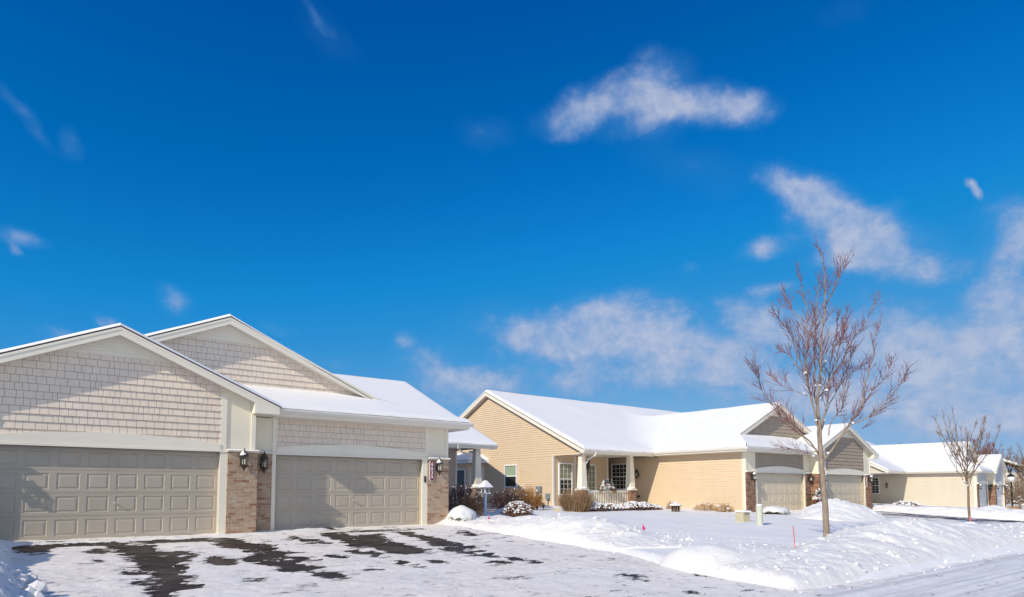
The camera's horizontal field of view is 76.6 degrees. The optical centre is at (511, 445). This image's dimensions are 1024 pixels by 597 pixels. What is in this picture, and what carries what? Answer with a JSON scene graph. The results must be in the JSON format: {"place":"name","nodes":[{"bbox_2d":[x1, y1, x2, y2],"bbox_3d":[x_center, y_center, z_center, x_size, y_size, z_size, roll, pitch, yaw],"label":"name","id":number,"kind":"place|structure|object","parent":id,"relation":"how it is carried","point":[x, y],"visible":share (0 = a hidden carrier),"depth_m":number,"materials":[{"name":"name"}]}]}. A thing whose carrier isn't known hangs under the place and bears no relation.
{"place":"outdoors","nodes":[
{"label":"outdoors","id":0,"kind":"place"},
{"bbox_2d":[10,524,895,596],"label":"driveway","id":1,"kind":"structure","parent":0,"point":[429,560],"depth_m":11.67,"materials":[{"name":"white snow"}]},
{"bbox_2d":[0,528,330,546],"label":"snow bank","id":2,"kind":"structure","parent":1,"relation":"on","point":[9,543],"depth_m":15.32,"materials":[{"name":"white snow"}]},
{"bbox_2d":[0,0,1023,472],"label":"sky","id":3,"kind":"structure","parent":0,"point":[455,201],"materials":[{"name":"blue"}]},
{"bbox_2d":[4,503,1023,589],"bbox_3d":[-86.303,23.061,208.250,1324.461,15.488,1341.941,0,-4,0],"label":"snow ground","id":4,"kind":"structure","parent":0,"point":[773,529],"depth_m":21.01,"materials":[{"name":"white snow"}]},
{"bbox_2d":[0,541,22,596],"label":"snow bank","id":5,"kind":"structure","parent":4,"relation":"on","point":[6,587],"depth_m":8.11,"materials":[{"name":"white snow"}]},
{"bbox_2d":[0,314,497,540],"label":"townhouse","id":6,"kind":"structure","parent":4,"relation":"on","point":[228,424],"depth_m":16.62,"materials":[{"name":"beige"}]},
{"bbox_2d":[0,445,218,540],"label":"garage door","id":7,"kind":"structure","parent":6,"relation":"in","point":[47,492],"depth_m":15.19,"materials":[{"name":"grey paint"}]},
{"bbox_2d":[274,455,419,529],"bbox_3d":[-4.800,1.414,19.428,4.640,2.090,0.120,3,-5,-38],"label":"garage door","id":8,"kind":"structure","parent":6,"relation":"in","point":[311,491],"depth_m":19.31,"materials":[{"name":"grey paint"}]},
{"bbox_2d":[446,505,476,520],"bbox_3d":[-1.698,2.302,21.504,1.226,0.632,1.242,3,-5,-38],"label":"snow covered shrub","id":9,"kind":"object","parent":4,"relation":"on","point":[462,512],"visible":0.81,"depth_m":21.11,"materials":[{"name":"white snow"}]},
{"bbox_2d":[448,484,489,510],"bbox_3d":[-2.372,2.212,28.225,3.551,1.355,1.219,3,-5,-38],"label":"hedge","id":10,"kind":"object","parent":4,"relation":"on","point":[450,505],"visible":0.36,"depth_m":28.38,"materials":[{"name":"brown plant"}]},
{"bbox_2d":[452,491,485,515],"bbox_3d":[-1.547,2.108,22.732,1.242,1.107,1.238,3,-5,-38],"label":"round shrub","id":11,"kind":"object","parent":4,"relation":"on","point":[468,504],"visible":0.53,"depth_m":22.60,"materials":[{"name":"brown plant"}]},
{"bbox_2d":[436,515,511,525],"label":"snow bank","id":12,"kind":"structure","parent":4,"relation":"on","point":[452,522],"depth_m":21.05,"materials":[{"name":"white snow"}]},
{"bbox_2d":[478,480,492,512],"bbox_3d":[-1.114,2.200,27.066,0.488,1.452,0.488,3,-5,-38],"label":"yard lantern","id":13,"kind":"object","parent":4,"relation":"on","point":[484,484],"visible":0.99,"depth_m":27.01,"materials":[{"name":"white paint"}]},
{"bbox_2d":[487,487,520,509],"bbox_3d":[-0.303,2.380,28.968,1.719,1.171,1.756,3,-5,-38],"label":"round shrub","id":14,"kind":"object","parent":4,"relation":"on","point":[501,498],"visible":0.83,"depth_m":28.80,"materials":[{"name":"brown plant"}]},
{"bbox_2d":[0,499,1023,596],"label":"snow clods","id":15,"kind":"object","parent":4,"relation":"on","point":[36,588],"visible":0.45,"depth_m":12.31,"materials":[{"name":"white snow"}]},
{"bbox_2d":[490,506,537,514],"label":"snow bank","id":16,"kind":"structure","parent":4,"relation":"on","point":[498,511],"depth_m":26.45,"materials":[{"name":"white snow"}]},
{"bbox_2d":[500,498,533,516],"bbox_3d":[0.206,2.337,23.562,1.383,0.804,1.385,3,-5,-38],"label":"round shrub","id":17,"kind":"object","parent":4,"relation":"on","point":[517,509],"visible":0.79,"depth_m":23.34,"materials":[{"name":"white plant"}]},
{"bbox_2d":[502,487,532,507],"bbox_3d":[0.042,2.431,30.025,1.708,1.179,1.665,3,-5,-38],"label":"round shrub","id":18,"kind":"object","parent":4,"relation":"on","point":[520,495],"visible":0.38,"depth_m":29.93,"materials":[{"name":"brown plant"}]},
{"bbox_2d":[515,485,545,509],"bbox_3d":[0.785,2.373,30.451,1.630,1.354,1.676,3,-5,-38],"label":"round shrub","id":19,"kind":"object","parent":4,"relation":"on","point":[535,500],"visible":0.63,"depth_m":30.35,"materials":[{"name":"orange plant"}]},
{"bbox_2d":[457,514,690,550],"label":"snow bank","id":20,"kind":"structure","parent":4,"relation":"on","point":[568,530],"depth_m":16.97,"materials":[{"name":"white snow"}]},
{"bbox_2d":[556,487,593,511],"bbox_3d":[2.892,2.430,29.391,1.784,1.270,1.855,3,-5,-38],"label":"bush","id":21,"kind":"object","parent":4,"relation":"on","point":[566,504],"visible":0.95,"depth_m":29.04,"materials":[{"name":"brown plant"}]},
{"bbox_2d":[583,501,607,510],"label":"shrub","id":22,"kind":"object","parent":4,"relation":"on","point":[599,506],"visible":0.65,"depth_m":29.76,"materials":[{"name":"white plant"}]},
{"bbox_2d":[604,502,620,510],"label":"shrub","id":23,"kind":"object","parent":4,"relation":"on","point":[614,506],"visible":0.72,"depth_m":30.30,"materials":[{"name":"white plant"}]},
{"bbox_2d":[615,503,633,510],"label":"shrub","id":24,"kind":"object","parent":4,"relation":"on","point":[625,506],"visible":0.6,"depth_m":30.83,"materials":[{"name":"white plant"}]},
{"bbox_2d":[625,500,644,509],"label":"shrub","id":25,"kind":"object","parent":4,"relation":"on","point":[633,504],"visible":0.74,"depth_m":31.30,"materials":[{"name":"white plant"}]},
{"bbox_2d":[636,501,654,509],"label":"shrub","id":26,"kind":"object","parent":4,"relation":"on","point":[645,504],"visible":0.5,"depth_m":31.98,"materials":[{"name":"white plant"}]},
{"bbox_2d":[650,504,662,509],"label":"shrub","id":27,"kind":"object","parent":4,"relation":"on","point":[658,506],"visible":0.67,"depth_m":32.46,"materials":[{"name":"white plant"}]},
{"bbox_2d":[457,390,878,511],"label":"townhouse","id":28,"kind":"structure","parent":4,"relation":"on","point":[549,446],"depth_m":36.31,"materials":[{"name":"beige"}]},
{"bbox_2d":[504,464,517,487],"bbox_3d":[-0.071,1.803,37.760,0.092,1.340,1.190,3,-5,-38],"label":"window","id":29,"kind":"structure","parent":28,"relation":"in","point":[510,471],"depth_m":37.73,"materials":[{"name":"white paint"}]},
{"bbox_2d":[558,463,572,494],"bbox_3d":[2.920,1.846,35.360,1.000,1.760,0.092,3,-5,-38],"label":"window","id":30,"kind":"structure","parent":28,"relation":"in","point":[565,470],"depth_m":35.36,"materials":[{"name":"white glass"}]},
{"bbox_2d":[577,464,595,493],"bbox_3d":[4.286,1.949,37.186,1.440,1.710,0.092,3,-5,-38],"label":"window","id":31,"kind":"structure","parent":28,"relation":"in","point":[591,476],"depth_m":37.43,"materials":[{"name":"grey glass"}]},
{"bbox_2d":[586,460,590,472],"bbox_3d":[3.978,0.972,33.895,0.247,1.000,0.260,3,-5,-38],"label":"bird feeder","id":32,"kind":"object","parent":28,"relation":"hanging from","point":[588,467],"visible":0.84,"depth_m":33.81,"materials":[{"name":"grey metal"}]},
{"bbox_2d":[597,477,616,492],"bbox_3d":[5.069,2.155,34.574,1.301,0.986,0.910,3,-5,-38],"label":"winter arrangement","id":33,"kind":"object","parent":28,"relation":"on","point":[608,486],"visible":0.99,"depth_m":34.43,"materials":[{"name":"white plant"}]},
{"bbox_2d":[611,463,625,489],"bbox_3d":[6.435,1.877,38.671,0.092,1.560,1.340,3,-5,-38],"label":"window","id":34,"kind":"structure","parent":28,"relation":"in","point":[618,471],"depth_m":38.70,"materials":[{"name":"glass"}]},
{"bbox_2d":[757,473,801,509],"bbox_3d":[14.106,2.533,34.212,4.640,2.090,0.120,3,-5,-38],"label":"garage door","id":35,"kind":"structure","parent":28,"relation":"in","point":[774,489],"depth_m":34.31,"materials":[{"name":"beige paint"}]},
{"bbox_2d":[826,474,862,504],"bbox_3d":[19.254,2.775,37.679,4.640,2.090,0.050,3,-5,-38],"label":"garage door","id":36,"kind":"structure","parent":28,"relation":"in","point":[848,488],"depth_m":37.85,"materials":[{"name":"beige paint"}]},
{"bbox_2d":[665,501,680,508],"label":"dry perennial","id":37,"kind":"object","parent":4,"relation":"on","point":[668,503],"visible":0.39,"depth_m":33.76,"materials":[{"name":"beige plant"}]},
{"bbox_2d":[669,502,681,511],"bbox_3d":[7.761,2.949,30.762,0.608,0.510,0.608,3,-5,-38],"label":"garden lantern","id":38,"kind":"object","parent":4,"relation":"on","point":[674,505],"visible":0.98,"depth_m":30.63,"materials":[{"name":"brown stone"}]},
{"bbox_2d":[692,501,714,510],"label":"dry perennial","id":39,"kind":"object","parent":4,"relation":"on","point":[702,504],"visible":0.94,"depth_m":32.88,"materials":[{"name":"beige plant"}]},
{"bbox_2d":[713,502,733,511],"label":"dry perennial","id":40,"kind":"object","parent":4,"relation":"on","point":[722,506],"visible":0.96,"depth_m":32.16,"materials":[{"name":"beige plant"}]},
{"bbox_2d":[659,543,797,575],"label":"snow bank","id":41,"kind":"structure","parent":4,"relation":"on","point":[693,558],"depth_m":12.54,"materials":[{"name":"white snow"}]},
{"bbox_2d":[735,510,751,521],"bbox_3d":[8.987,2.773,25.190,0.440,0.481,0.477,2,-5,-29],"label":"utility pedestal","id":42,"kind":"object","parent":4,"relation":"on","point":[742,515],"visible":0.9,"depth_m":25.07,"materials":[{"name":"yellow plastic"}]},
{"bbox_2d":[756,504,762,524],"bbox_3d":[8.847,2.514,23.167,0.252,0.825,0.245,3,-5,-38],"label":"cable pedestal","id":43,"kind":"object","parent":4,"relation":"on","point":[759,514],"visible":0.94,"depth_m":23.07,"materials":[{"name":"white plastic"}]},
{"bbox_2d":[763,506,790,514],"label":"snow covered shrub","id":44,"kind":"object","parent":4,"relation":"on","point":[773,510],"visible":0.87,"depth_m":30.77,"materials":[{"name":"white snow"}]},
{"bbox_2d":[809,488,821,503],"bbox_3d":[16.691,3.014,35.252,1.301,1.415,0.918,3,-5,-38],"label":"winter arrangement","id":45,"kind":"object","parent":4,"relation":"on","point":[816,496],"visible":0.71,"depth_m":35.08,"materials":[{"name":"white plant"}]},
{"bbox_2d":[741,232,918,541],"bbox_3d":[8.219,-1.364,17.253,5.051,8.528,3.774,0,-4,0],"label":"bare tree","id":46,"kind":"object","parent":4,"relation":"on","point":[825,508],"visible":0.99,"depth_m":17.25,"materials":[{"name":"brown plant"}]},
{"bbox_2d":[792,498,888,521],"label":"snow bank","id":47,"kind":"structure","parent":4,"relation":"on","point":[838,514],"depth_m":28.31,"materials":[{"name":"white snow"}]},
{"bbox_2d":[718,518,1023,589],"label":"snow bank","id":48,"kind":"structure","parent":4,"relation":"on","point":[826,553],"depth_m":14.24,"materials":[{"name":"white snow"}]},
{"bbox_2d":[892,500,921,505],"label":"round shrub","id":49,"kind":"object","parent":4,"relation":"on","point":[902,502],"visible":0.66,"depth_m":45.30,"materials":[{"name":"white plant"}]},
{"bbox_2d":[873,504,965,508],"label":"snow bank","id":50,"kind":"structure","parent":4,"relation":"on","point":[914,506],"depth_m":44.92,"materials":[{"name":"white snow"}]},
{"bbox_2d":[866,441,1007,507],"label":"townhouse","id":51,"kind":"structure","parent":4,"relation":"on","point":[924,474],"depth_m":60.39,"materials":[{"name":"beige"}]},
{"bbox_2d":[872,477,879,493],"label":"window","id":52,"kind":"structure","parent":51,"relation":"in","point":[876,484],"depth_m":62.35,"materials":[{"name":"glass"}]},
{"bbox_2d":[979,484,986,506],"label":"garage door","id":53,"kind":"structure","parent":51,"relation":"in","point":[982,493],"depth_m":59.72,"materials":[{"name":"white paint"}]},
{"bbox_2d":[996,485,1002,505],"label":"garage door","id":54,"kind":"structure","parent":51,"relation":"in","point":[999,495],"depth_m":63.99,"materials":[{"name":"white paint"}]},
{"bbox_2d":[873,505,1023,520],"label":"snow bank","id":55,"kind":"structure","parent":4,"relation":"on","point":[1005,514],"depth_m":36.07,"materials":[{"name":"white snow"}]},
{"bbox_2d":[932,404,1000,523],"bbox_3d":[19.398,0.961,27.418,2.228,5.519,2.375,-2,-4,21],"label":"bare tree","id":56,"kind":"object","parent":4,"relation":"on","point":[966,446],"visible":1,"depth_m":27.60,"materials":[{"name":"brown plant"}]},
{"bbox_2d":[970,438,993,454],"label":"bare tree","id":57,"kind":"object","parent":4,"relation":"on","point":[984,450],"visible":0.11,"depth_m":82.89,"materials":[{"name":"brown plant"}]},
{"bbox_2d":[975,441,1001,453],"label":"bare tree","id":58,"kind":"object","parent":4,"relation":"on","point":[992,450],"visible":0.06,"depth_m":86.75,"materials":[{"name":"brown plant"}]},
{"bbox_2d":[979,440,1020,472],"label":"bare tree","id":59,"kind":"object","parent":4,"relation":"on","point":[1009,457],"visible":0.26,"depth_m":103.64,"materials":[{"name":"brown plant"}]},
{"bbox_2d":[998,479,1023,508],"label":"bare tree","id":60,"kind":"object","parent":4,"relation":"on","point":[1019,499],"visible":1,"depth_m":55.87,"materials":[{"name":"brown plant"}]},
{"bbox_2d":[1007,473,1014,506],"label":"street lamp","id":61,"kind":"object","parent":4,"relation":"on","point":[1010,477],"visible":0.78,"depth_m":58.28,"materials":[{"name":"black plastic"}]},
{"bbox_2d":[1003,459,1023,502],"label":"background house","id":62,"kind":"structure","parent":4,"relation":"on","point":[1015,464],"depth_m":100.71,"materials":[{"name":"beige"}]},
{"bbox_2d":[1004,474,1023,504],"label":"thicket","id":63,"kind":"object","parent":4,"relation":"on","point":[1015,496],"visible":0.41,"depth_m":82.23,"materials":[{"name":"brown plant"}]},
{"bbox_2d":[1005,457,1023,481],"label":"bare tree","id":64,"kind":"object","parent":4,"relation":"on","point":[1020,471],"visible":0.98,"depth_m":93.66,"materials":[{"name":"brown plant"}]},
{"bbox_2d":[1006,505,1022,508],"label":"dry grass clump","id":65,"kind":"object","parent":4,"relation":"on","point":[1014,507],"visible":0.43,"depth_m":56.58,"materials":[{"name":"beige plant"}]},
{"bbox_2d":[1009,444,1023,472],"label":"bare tree","id":66,"kind":"object","parent":4,"relation":"on","point":[1021,453],"visible":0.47,"depth_m":106.15,"materials":[{"name":"brown plant"}]},
{"bbox_2d":[1014,452,1023,471],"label":"bare tree","id":67,"kind":"object","parent":4,"relation":"on","point":[1017,459],"visible":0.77,"depth_m":98.83,"materials":[{"name":"brown plant"}]},
{"bbox_2d":[803,551,1023,596],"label":"road","id":68,"kind":"structure","parent":0,"point":[1001,576],"depth_m":11.62,"materials":[{"name":"white snow"}]},
{"bbox_2d":[877,511,1023,523],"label":"neighbour driveway","id":69,"kind":"structure","parent":0,"point":[938,517],"depth_m":33.68,"materials":[{"name":"white snow"}]},
{"bbox_2d":[977,505,1006,509],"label":"snow bank","id":70,"kind":"structure","parent":0,"point":[991,507],"depth_m":47.68,"materials":[{"name":"white snow"}]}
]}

